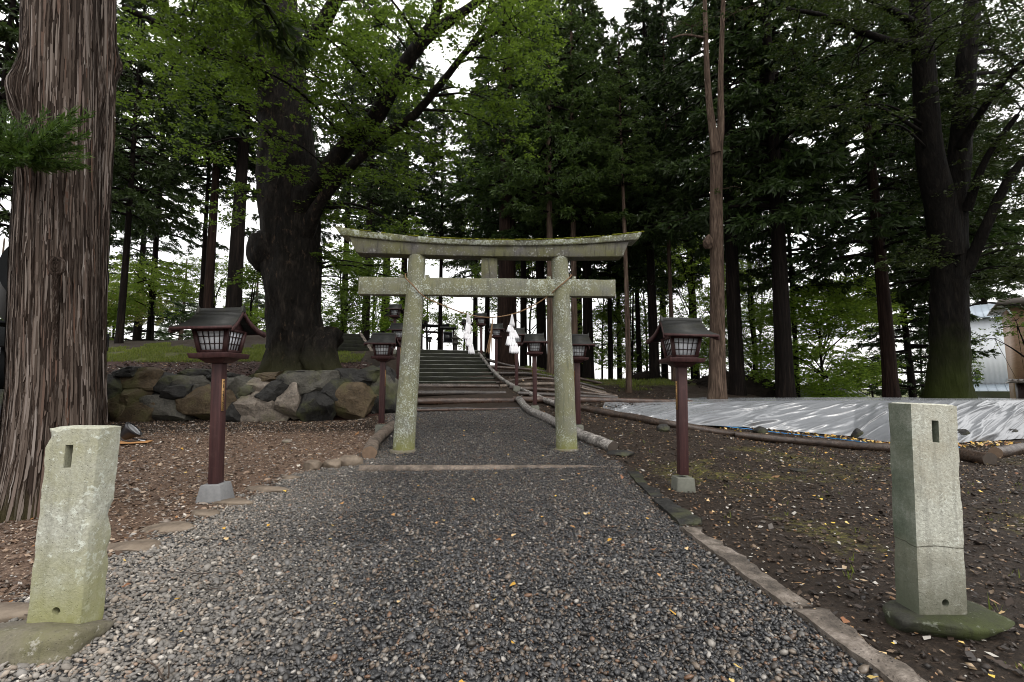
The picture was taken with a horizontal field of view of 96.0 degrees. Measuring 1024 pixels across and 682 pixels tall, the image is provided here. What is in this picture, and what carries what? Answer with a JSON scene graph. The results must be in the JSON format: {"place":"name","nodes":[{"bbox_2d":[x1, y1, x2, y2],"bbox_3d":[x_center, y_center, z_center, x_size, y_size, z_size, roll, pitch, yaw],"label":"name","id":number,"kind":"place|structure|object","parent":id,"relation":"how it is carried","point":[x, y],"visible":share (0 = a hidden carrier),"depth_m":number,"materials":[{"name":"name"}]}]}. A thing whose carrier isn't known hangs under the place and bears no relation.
{"place":"outdoors","nodes":[
{"label":"outdoors","id":0,"kind":"place"},
{"bbox_2d":[0,408,884,681],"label":"gravel","id":1,"kind":"structure","parent":0,"point":[414,599],"depth_m":3.19,"materials":[{"name":"gravel"}]},
{"bbox_2d":[0,335,1023,681],"bbox_3d":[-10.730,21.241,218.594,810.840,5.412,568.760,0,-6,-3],"label":"ground","id":2,"kind":"structure","parent":0,"point":[872,603],"depth_m":4.84,"materials":[{"name":"gravel"}]},
{"bbox_2d":[0,602,28,622],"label":"edging slab","id":3,"kind":"structure","parent":2,"relation":"on","point":[12,610],"depth_m":2.76,"materials":[{"name":"brown stone"}]},
{"bbox_2d":[0,247,109,413],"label":"steam locomotive","id":4,"kind":"object","parent":2,"relation":"on","point":[3,272],"visible":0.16,"depth_m":9.31,"materials":[{"name":"black paint"}]},
{"bbox_2d":[0,0,118,245],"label":"cedar tree","id":5,"kind":"object","parent":2,"relation":"on","point":[9,30],"visible":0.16,"depth_m":19.88,"materials":[{"name":"green plant"}]},
{"bbox_2d":[0,425,120,667],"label":"stone post","id":6,"kind":"object","parent":2,"relation":"on","point":[64,620],"visible":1,"depth_m":2.60,"materials":[{"name":"stone"}]},
{"bbox_2d":[107,284,141,339],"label":"tree","id":7,"kind":"object","parent":2,"relation":"on","point":[111,314],"visible":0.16,"depth_m":25.48,"materials":[{"name":"green plant"}]},
{"bbox_2d":[107,539,161,552],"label":"edging slab","id":8,"kind":"structure","parent":2,"relation":"on","point":[138,545],"depth_m":3.90,"materials":[{"name":"brown stone"}]},
{"bbox_2d":[120,440,152,443],"bbox_3d":[-7.471,1.984,9.044,0.620,0.022,0.340,2,-6,-23],"label":"wooden board","id":9,"kind":"object","parent":2,"relation":"on","point":[145,441],"visible":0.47,"depth_m":8.98,"materials":[{"name":"brown wood"}]},
{"bbox_2d":[120,422,147,441],"bbox_3d":[-7.459,1.785,9.114,0.470,0.376,0.429,2,-6,-20],"label":"floodlight","id":10,"kind":"object","parent":9,"relation":"on","point":[130,431],"visible":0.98,"depth_m":9.00,"materials":[{"name":"black plastic"}]},
{"bbox_2d":[107,279,176,337],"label":"tree","id":11,"kind":"object","parent":2,"relation":"on","point":[136,320],"visible":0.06,"depth_m":31.11,"materials":[{"name":"green plant"}]},
{"bbox_2d":[108,166,195,340],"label":"cedar tree","id":12,"kind":"object","parent":2,"relation":"on","point":[135,331],"visible":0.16,"depth_m":42.41,"materials":[{"name":"green plant"}]},
{"bbox_2d":[0,0,318,522],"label":"giant cedar","id":13,"kind":"object","parent":2,"relation":"on","point":[57,141],"visible":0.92,"depth_m":4.87,"materials":[{"name":"brown plant"}]},
{"bbox_2d":[110,0,209,343],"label":"cedar tree","id":14,"kind":"object","parent":2,"relation":"on","point":[127,187],"visible":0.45,"depth_m":22.95,"materials":[{"name":"green plant"}]},
{"bbox_2d":[108,251,224,340],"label":"tree","id":15,"kind":"object","parent":2,"relation":"on","point":[136,282],"visible":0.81,"depth_m":26.49,"materials":[{"name":"green plant"}]},
{"bbox_2d":[139,521,194,534],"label":"edging slab","id":16,"kind":"structure","parent":2,"relation":"on","point":[173,526],"depth_m":4.40,"materials":[{"name":"brown stone"}]},
{"bbox_2d":[109,6,228,340],"bbox_3d":[-22.868,-11.003,30.185,7.756,23.669,7.771,-3,-7,30],"label":"cedar tree","id":17,"kind":"object","parent":2,"relation":"on","point":[135,235],"visible":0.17,"depth_m":29.92,"materials":[{"name":"green plant"}]},
{"bbox_2d":[142,259,198,339],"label":"tree","id":18,"kind":"object","parent":2,"relation":"on","point":[192,307],"visible":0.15,"depth_m":54.23,"materials":[{"name":"green plant"}]},
{"bbox_2d":[0,415,390,601],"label":"wood chips","id":19,"kind":"object","parent":2,"relation":"on","point":[14,588],"visible":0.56,"depth_m":7.28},
{"bbox_2d":[136,0,257,307],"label":"cedar tree","id":20,"kind":"object","parent":2,"relation":"on","point":[208,298],"visible":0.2,"depth_m":24.69,"materials":[{"name":"green plant"}]},
{"bbox_2d":[142,9,257,307],"bbox_3d":[-17.767,-11.272,27.308,6.074,23.598,4.746,0,-6,-3],"label":"cedar tree","id":21,"kind":"object","parent":2,"relation":"on","point":[225,180],"visible":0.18,"depth_m":26.53,"materials":[{"name":"green plant"}]},
{"bbox_2d":[161,253,263,324],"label":"tree","id":22,"kind":"object","parent":2,"relation":"on","point":[190,265],"visible":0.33,"depth_m":29.08,"materials":[{"name":"green plant"}]},
{"bbox_2d":[168,305,265,503],"bbox_3d":[-3.600,0.779,5.647,0.743,2.463,0.772,-1,-5,-1],"label":"lantern post","id":23,"kind":"object","parent":2,"relation":"on","point":[219,335],"visible":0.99,"depth_m":5.57,"materials":[{"name":"brown wood"}]},
{"bbox_2d":[151,0,317,307],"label":"cedar tree","id":24,"kind":"object","parent":2,"relation":"on","point":[234,292],"visible":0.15,"depth_m":24.18,"materials":[{"name":"green plant"}]},
{"bbox_2d":[107,359,376,413],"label":"grass","id":25,"kind":"structure","parent":2,"relation":"on","point":[187,367],"depth_m":15.79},
{"bbox_2d":[218,261,265,331],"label":"tree","id":26,"kind":"object","parent":2,"relation":"on","point":[250,314],"visible":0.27,"depth_m":28.97,"materials":[{"name":"green plant"}]},
{"bbox_2d":[106,365,397,421],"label":"boulder wall","id":27,"kind":"structure","parent":2,"relation":"on","point":[140,394],"depth_m":12.34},
{"bbox_2d":[245,1,352,256],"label":"cedar tree","id":28,"kind":"object","parent":2,"relation":"on","point":[324,234],"visible":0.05,"depth_m":38.11,"materials":[{"name":"green plant"}]},
{"bbox_2d":[116,0,573,377],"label":"zelkova tree","id":29,"kind":"object","parent":2,"relation":"on","point":[297,187],"visible":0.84,"depth_m":13.13,"materials":[{"name":"green plant"}]},
{"bbox_2d":[321,254,382,333],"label":"tree","id":30,"kind":"object","parent":2,"relation":"on","point":[343,317],"visible":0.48,"depth_m":23.46,"materials":[{"name":"green plant"}]},
{"bbox_2d":[317,23,393,327],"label":"cedar tree","id":31,"kind":"object","parent":2,"relation":"on","point":[340,91],"visible":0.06,"depth_m":39.35,"materials":[{"name":"green plant"}]},
{"bbox_2d":[338,333,372,351],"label":"side stairs","id":32,"kind":"structure","parent":2,"relation":"on","point":[353,342],"depth_m":20.16,"materials":[{"name":"stone"}]},
{"bbox_2d":[320,0,422,340],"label":"cedar tree","id":33,"kind":"object","parent":2,"relation":"on","point":[370,193],"visible":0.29,"depth_m":27.01,"materials":[{"name":"green plant"}]},
{"bbox_2d":[321,240,427,336],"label":"tree","id":34,"kind":"object","parent":2,"relation":"on","point":[383,325],"visible":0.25,"depth_m":28.39,"materials":[{"name":"green plant"}]},
{"bbox_2d":[362,420,394,458],"bbox_3d":[-2.683,1.969,9.437,0.331,0.461,3.000,1,-6,-7],"label":"log","id":35,"kind":"object","parent":2,"relation":"on","point":[372,445],"visible":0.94,"depth_m":8.58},
{"bbox_2d":[364,331,400,432],"bbox_3d":[-2.998,0.967,10.685,0.728,2.404,0.757,0,-5,-2],"label":"lantern post","id":36,"kind":"object","parent":2,"relation":"on","point":[384,345],"visible":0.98,"depth_m":10.60,"materials":[{"name":"wood"}]},
{"bbox_2d":[350,65,421,332],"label":"cedar tree","id":37,"kind":"object","parent":2,"relation":"on","point":[411,206],"visible":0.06,"depth_m":40.52,"materials":[{"name":"green plant"}]},
{"bbox_2d":[353,2,453,322],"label":"cedar tree","id":38,"kind":"object","parent":2,"relation":"on","point":[427,191],"visible":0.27,"depth_m":32.01,"materials":[{"name":"green plant"}]},
{"bbox_2d":[392,296,463,348],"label":"tree","id":39,"kind":"object","parent":2,"relation":"on","point":[445,316],"visible":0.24,"depth_m":37.30,"materials":[{"name":"green plant"}]},
{"bbox_2d":[408,73,471,349],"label":"cedar tree","id":40,"kind":"object","parent":2,"relation":"on","point":[438,185],"visible":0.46,"depth_m":33.46,"materials":[{"name":"green plant"}]},
{"bbox_2d":[419,349,495,383],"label":"stone stairs","id":41,"kind":"structure","parent":2,"relation":"on","point":[444,366],"depth_m":21.02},
{"bbox_2d":[418,384,498,387],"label":"stair step","id":42,"kind":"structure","parent":2,"relation":"on","point":[463,385],"depth_m":17.42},
{"bbox_2d":[418,390,505,395],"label":"log","id":43,"kind":"object","parent":2,"relation":"on","point":[441,392],"visible":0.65,"depth_m":15.92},
{"bbox_2d":[417,398,513,404],"bbox_3d":[-1.819,1.926,14.684,3.824,0.232,0.208,1,-6,-13],"label":"log","id":44,"kind":"object","parent":2,"relation":"on","point":[429,401],"visible":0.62,"depth_m":14.63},
{"bbox_2d":[443,85,498,349],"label":"cedar tree","id":45,"kind":"object","parent":2,"relation":"on","point":[457,263],"visible":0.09,"depth_m":44.17,"materials":[{"name":"green plant"}]},
{"bbox_2d":[443,46,500,364],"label":"cedar tree","id":46,"kind":"object","parent":2,"relation":"on","point":[475,150],"visible":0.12,"depth_m":33.28,"materials":[{"name":"green plant"}]},
{"bbox_2d":[358,465,619,471],"bbox_3d":[-0.317,2.043,7.366,4.161,0.169,0.201,0,-6,-5],"label":"stone","id":47,"kind":"object","parent":2,"relation":"on","point":[370,468],"visible":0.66,"depth_m":7.24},
{"bbox_2d":[335,226,643,454],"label":"torii gate","id":48,"kind":"structure","parent":2,"relation":"on","point":[417,251],"depth_m":8.84,"materials":[{"name":"stone"}]},
{"bbox_2d":[405,273,571,352],"bbox_3d":[-0.444,-0.570,8.942,3.272,1.644,0.459,0,-6,-3],"label":"straw rope","id":49,"kind":"object","parent":48,"relation":"hanging from","point":[489,342],"visible":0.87,"depth_m":8.87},
{"bbox_2d":[505,314,518,353],"bbox_3d":[0.009,-0.138,8.860,0.272,0.773,0.117,0,-6,-3],"label":"paper streamer","id":50,"kind":"object","parent":49,"relation":"hanging from","point":[511,341],"visible":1,"depth_m":8.83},
{"bbox_2d":[438,0,565,365],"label":"cedar tree","id":51,"kind":"object","parent":2,"relation":"on","point":[506,305],"visible":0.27,"depth_m":25.05,"materials":[{"name":"green plant"}]},
{"bbox_2d":[0,416,1022,679],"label":"twigs","id":52,"kind":"object","parent":2,"relation":"on","point":[420,490],"visible":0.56,"depth_m":4.13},
{"bbox_2d":[9,411,1020,681],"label":"fallen leaves","id":53,"kind":"object","parent":2,"relation":"on","point":[713,511],"visible":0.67,"depth_m":5.60,"materials":[{"name":"yellow plant"}]},
{"bbox_2d":[478,350,554,405],"bbox_3d":[-0.123,1.280,18.721,0.281,2.584,10.164,2,-6,-20],"label":"log","id":54,"kind":"object","parent":2,"relation":"on","point":[545,399],"visible":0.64,"depth_m":18.31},
{"bbox_2d":[465,10,580,366],"bbox_3d":[0.553,-9.822,30.033,7.162,25.610,7.230,0,-6,-3],"label":"cedar tree","id":55,"kind":"object","parent":2,"relation":"on","point":[485,225],"visible":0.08,"depth_m":29.02,"materials":[{"name":"green plant"}]},
{"bbox_2d":[475,236,582,365],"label":"tree","id":56,"kind":"object","parent":2,"relation":"on","point":[579,307],"visible":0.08,"depth_m":35.06,"materials":[{"name":"green plant"}]},
{"bbox_2d":[521,333,547,410],"bbox_3d":[0.682,0.963,13.908,0.743,2.453,0.772,0,-6,-2],"label":"lantern post","id":57,"kind":"object","parent":2,"relation":"on","point":[534,343],"visible":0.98,"depth_m":13.82,"materials":[{"name":"wood"}]},
{"bbox_2d":[472,6,601,369],"bbox_3d":[1.744,-9.891,28.208,8.228,25.689,8.212,2,-6,-17],"label":"cedar tree","id":58,"kind":"object","parent":2,"relation":"on","point":[540,306],"visible":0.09,"depth_m":26.84,"materials":[{"name":"green plant"}]},
{"bbox_2d":[481,0,608,374],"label":"cedar tree","id":59,"kind":"object","parent":2,"relation":"on","point":[539,108],"visible":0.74,"depth_m":21.76,"materials":[{"name":"green plant"}]},
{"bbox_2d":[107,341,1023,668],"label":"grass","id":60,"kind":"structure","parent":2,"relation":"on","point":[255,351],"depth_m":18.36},
{"bbox_2d":[516,396,617,450],"bbox_3d":[0.972,1.946,11.837,0.382,0.928,6.726,1,-6,-14],"label":"log","id":61,"kind":"object","parent":2,"relation":"on","point":[601,442],"visible":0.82,"depth_m":9.48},
{"bbox_2d":[509,0,634,365],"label":"cedar tree","id":62,"kind":"object","parent":2,"relation":"on","point":[535,213],"visible":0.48,"depth_m":22.79,"materials":[{"name":"green plant"}]},
{"bbox_2d":[487,369,675,416],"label":"slope litter","id":63,"kind":"object","parent":2,"relation":"on","point":[594,391],"visible":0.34,"depth_m":19.26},
{"bbox_2d":[572,333,594,429],"bbox_3d":[1.534,0.999,10.803,0.728,2.404,0.757,0,-6,0],"label":"lantern post","id":64,"kind":"object","parent":2,"relation":"on","point":[581,343],"visible":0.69,"depth_m":10.72,"materials":[{"name":"wood"}]},
{"bbox_2d":[522,0,653,379],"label":"cedar tree","id":65,"kind":"object","parent":2,"relation":"on","point":[588,364],"visible":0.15,"depth_m":26.23,"materials":[{"name":"green plant"}]},
{"bbox_2d":[513,396,692,402],"bbox_3d":[3.022,1.998,15.330,6.003,0.319,0.235,0,-6,-2],"label":"log","id":66,"kind":"object","parent":2,"relation":"on","point":[529,399],"visible":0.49,"depth_m":15.28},
{"bbox_2d":[564,35,646,378],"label":"cedar tree","id":67,"kind":"object","parent":2,"relation":"on","point":[620,264],"visible":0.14,"depth_m":27.05,"materials":[{"name":"green plant"}]},
{"bbox_2d":[568,261,648,378],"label":"tree","id":68,"kind":"object","parent":2,"relation":"on","point":[601,347],"visible":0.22,"depth_m":35.62,"materials":[{"name":"green plant"}]},
{"bbox_2d":[577,267,667,377],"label":"tree","id":69,"kind":"object","parent":2,"relation":"on","point":[615,326],"visible":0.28,"depth_m":29.57,"materials":[{"name":"green plant"}]},
{"bbox_2d":[581,23,666,392],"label":"cedar tree","id":70,"kind":"object","parent":2,"relation":"on","point":[619,90],"visible":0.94,"depth_m":21.23,"materials":[{"name":"green plant"}]},
{"bbox_2d":[593,266,658,371],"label":"tree","id":71,"kind":"object","parent":2,"relation":"on","point":[632,323],"visible":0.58,"depth_m":28.82,"materials":[{"name":"green plant"}]},
{"bbox_2d":[578,49,687,371],"bbox_3d":[7.736,-8.009,29.031,6.857,22.667,6.843,5,-8,-42],"label":"cedar tree","id":72,"kind":"object","parent":2,"relation":"on","point":[660,281],"visible":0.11,"depth_m":28.00,"materials":[{"name":"green plant"}]},
{"bbox_2d":[579,0,709,379],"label":"cedar tree","id":73,"kind":"object","parent":2,"relation":"on","point":[637,17],"visible":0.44,"depth_m":24.45,"materials":[{"name":"green plant"}]},
{"bbox_2d":[627,471,664,497],"bbox_3d":[1.865,2.051,6.481,0.209,0.203,1.506,0,-6,2],"label":"kerb stone","id":74,"kind":"object","parent":2,"relation":"on","point":[638,478],"visible":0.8,"depth_m":6.36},
{"bbox_2d":[603,260,694,371],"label":"tree","id":75,"kind":"object","parent":2,"relation":"on","point":[646,350],"visible":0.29,"depth_m":32.30,"materials":[{"name":"green plant"}]},
{"bbox_2d":[605,33,704,378],"bbox_3d":[11.068,-10.058,35.421,7.480,30.656,7.519,3,-7,-31],"label":"cedar tree","id":76,"kind":"object","parent":2,"relation":"on","point":[664,367],"visible":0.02,"depth_m":33.87,"materials":[{"name":"green plant"}]},
{"bbox_2d":[581,405,735,436],"bbox_3d":[3.495,2.167,12.397,4.522,0.783,1.728,-4,-7,34],"label":"log","id":77,"kind":"object","parent":2,"relation":"on","point":[636,417],"visible":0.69,"depth_m":11.72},
{"bbox_2d":[630,0,709,381],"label":"cedar tree","id":78,"kind":"object","parent":2,"relation":"on","point":[662,20],"visible":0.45,"depth_m":23.85,"materials":[{"name":"green plant"}]},
{"bbox_2d":[652,498,701,525],"bbox_3d":[1.824,1.936,5.122,0.283,0.176,1.023,0,-6,1],"label":"kerb stone","id":79,"kind":"object","parent":2,"relation":"on","point":[680,515],"visible":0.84,"depth_m":4.93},
{"bbox_2d":[646,315,719,492],"bbox_3d":[2.328,0.860,6.318,0.743,2.453,0.772,1,-6,0],"label":"lantern post","id":80,"kind":"object","parent":2,"relation":"on","point":[680,339],"visible":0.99,"depth_m":6.24,"materials":[{"name":"wood"}]},
{"bbox_2d":[631,233,747,378],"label":"tree","id":81,"kind":"object","parent":2,"relation":"on","point":[692,369],"visible":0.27,"depth_m":30.87,"materials":[{"name":"green plant"}]},
{"bbox_2d":[655,17,741,378],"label":"cedar tree","id":82,"kind":"object","parent":2,"relation":"on","point":[702,267],"visible":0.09,"depth_m":33.00,"materials":[{"name":"green plant"}]},
{"bbox_2d":[672,0,764,398],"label":"forked tree","id":83,"kind":"object","parent":2,"relation":"on","point":[713,241],"visible":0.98,"depth_m":16.98,"materials":[{"name":"brown plant"}]},
{"bbox_2d":[680,260,769,372],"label":"tree","id":84,"kind":"object","parent":2,"relation":"on","point":[704,351],"visible":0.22,"depth_m":27.30,"materials":[{"name":"green plant"}]},
{"bbox_2d":[687,367,774,397],"bbox_3d":[10.556,2.665,22.576,5.899,2.812,3.192,0,-6,-3],"label":"brush heap","id":85,"kind":"object","parent":2,"relation":"on","point":[755,388],"visible":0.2,"depth_m":21.94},
{"bbox_2d":[626,0,849,395],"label":"cedar tree","id":86,"kind":"object","parent":2,"relation":"on","point":[737,384],"visible":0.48,"depth_m":20.37,"materials":[{"name":"green plant"}]},
{"bbox_2d":[679,527,812,607],"bbox_3d":[1.778,1.805,3.726,0.221,0.179,1.620,0,-6,-3],"label":"kerb stone","id":87,"kind":"object","parent":2,"relation":"on","point":[756,577],"visible":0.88,"depth_m":3.44,"materials":[{"name":"stone"}]},
{"bbox_2d":[706,251,799,382],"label":"tree","id":88,"kind":"object","parent":2,"relation":"on","point":[750,327],"visible":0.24,"depth_m":26.00,"materials":[{"name":"green plant"}]},
{"bbox_2d":[705,246,809,381],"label":"tree","id":89,"kind":"object","parent":2,"relation":"on","point":[756,337],"visible":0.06,"depth_m":29.73,"materials":[{"name":"green plant"}]},
{"bbox_2d":[655,0,907,397],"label":"cedar tree","id":90,"kind":"object","parent":2,"relation":"on","point":[781,215],"visible":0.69,"depth_m":18.48,"materials":[{"name":"green plant"}]},
{"bbox_2d":[551,403,1023,681],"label":"leaf litter","id":91,"kind":"object","parent":2,"relation":"on","point":[969,655],"visible":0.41,"depth_m":5.00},
{"bbox_2d":[724,10,869,396],"bbox_3d":[13.536,-7.552,23.256,7.006,22.628,5.445,0,-6,-3],"label":"cedar tree","id":92,"kind":"object","parent":2,"relation":"on","point":[765,272],"visible":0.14,"depth_m":22.41,"materials":[{"name":"green plant"}]},
{"bbox_2d":[735,431,889,452],"bbox_3d":[6.927,2.323,10.655,3.222,0.286,0.393,-5,-7,39],"label":"log","id":93,"kind":"object","parent":2,"relation":"on","point":[847,445],"visible":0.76,"depth_m":10.60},
{"bbox_2d":[603,397,1023,442],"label":"tarpaulin","id":94,"kind":"object","parent":2,"relation":"on","point":[986,419],"visible":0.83,"depth_m":12.98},
{"bbox_2d":[743,270,916,396],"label":"tree","id":95,"kind":"object","parent":2,"relation":"on","point":[818,383],"visible":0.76,"depth_m":21.77,"materials":[{"name":"green plant"}]},
{"bbox_2d":[792,607,927,681],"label":"kerb stone","id":96,"kind":"object","parent":2,"relation":"on","point":[851,642],"visible":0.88,"depth_m":2.43,"materials":[{"name":"stone"}]},
{"bbox_2d":[742,0,1023,397],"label":"broadleaf tree","id":97,"kind":"object","parent":2,"relation":"on","point":[949,193],"visible":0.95,"depth_m":15.40,"materials":[{"name":"green plant"}]},
{"bbox_2d":[778,0,1023,396],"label":"cedar tree","id":98,"kind":"object","parent":2,"relation":"on","point":[892,219],"visible":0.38,"depth_m":19.17,"materials":[{"name":"green plant"}]},
{"bbox_2d":[833,171,1000,396],"bbox_3d":[23.518,-3.213,27.119,7.305,15.407,7.311,-2,-6,18],"label":"cedar tree","id":99,"kind":"object","parent":2,"relation":"on","point":[908,358],"visible":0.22,"depth_m":26.97,"materials":[{"name":"green plant"}]},
{"bbox_2d":[828,0,1023,317],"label":"cedar tree","id":100,"kind":"object","parent":2,"relation":"on","point":[922,283],"visible":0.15,"depth_m":23.77,"materials":[{"name":"green plant"}]},
{"bbox_2d":[855,0,1023,305],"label":"cedar tree","id":101,"kind":"object","parent":2,"relation":"on","point":[987,295],"visible":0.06,"depth_m":27.96,"materials":[{"name":"green plant"}]},
{"bbox_2d":[882,402,1014,640],"bbox_3d":[2.531,1.050,2.751,0.643,1.354,0.373,0,-6,-2],"label":"stone post","id":102,"kind":"object","parent":2,"relation":"on","point":[930,572],"visible":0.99,"depth_m":2.71,"materials":[{"name":"stone"}]},
{"bbox_2d":[959,448,997,464],"bbox_3d":[8.422,2.187,8.971,0.523,0.252,1.621,2,-6,-18],"label":"log","id":103,"kind":"object","parent":2,"relation":"on","point":[975,456],"visible":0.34,"depth_m":8.35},
{"bbox_2d":[969,184,1023,318],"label":"cedar tree","id":104,"kind":"object","parent":2,"relation":"on","point":[1004,295],"visible":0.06,"depth_m":54.73,"materials":[{"name":"green plant"}]},
{"bbox_2d":[971,257,1023,384],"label":"tree","id":105,"kind":"object","parent":2,"relation":"on","point":[1007,326],"visible":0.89,"depth_m":19.54,"materials":[{"name":"green plant"}]},
{"bbox_2d":[988,443,1023,457],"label":"log","id":106,"kind":"object","parent":2,"relation":"on","point":[1007,450],"visible":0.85,"depth_m":9.02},
{"bbox_2d":[0,0,1023,388],"label":"sky","id":107,"kind":"structure","parent":0,"point":[612,8],"materials":[{"name":"white"}]},
{"bbox_2d":[970,304,1009,397],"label":"white building","id":108,"kind":"structure","parent":0,"point":[994,384],"depth_m":46.11,"materials":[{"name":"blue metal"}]},
{"bbox_2d":[987,297,1023,398],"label":"brown building","id":109,"kind":"structure","parent":0,"point":[1014,359],"depth_m":36.18,"materials":[{"name":"wood"}]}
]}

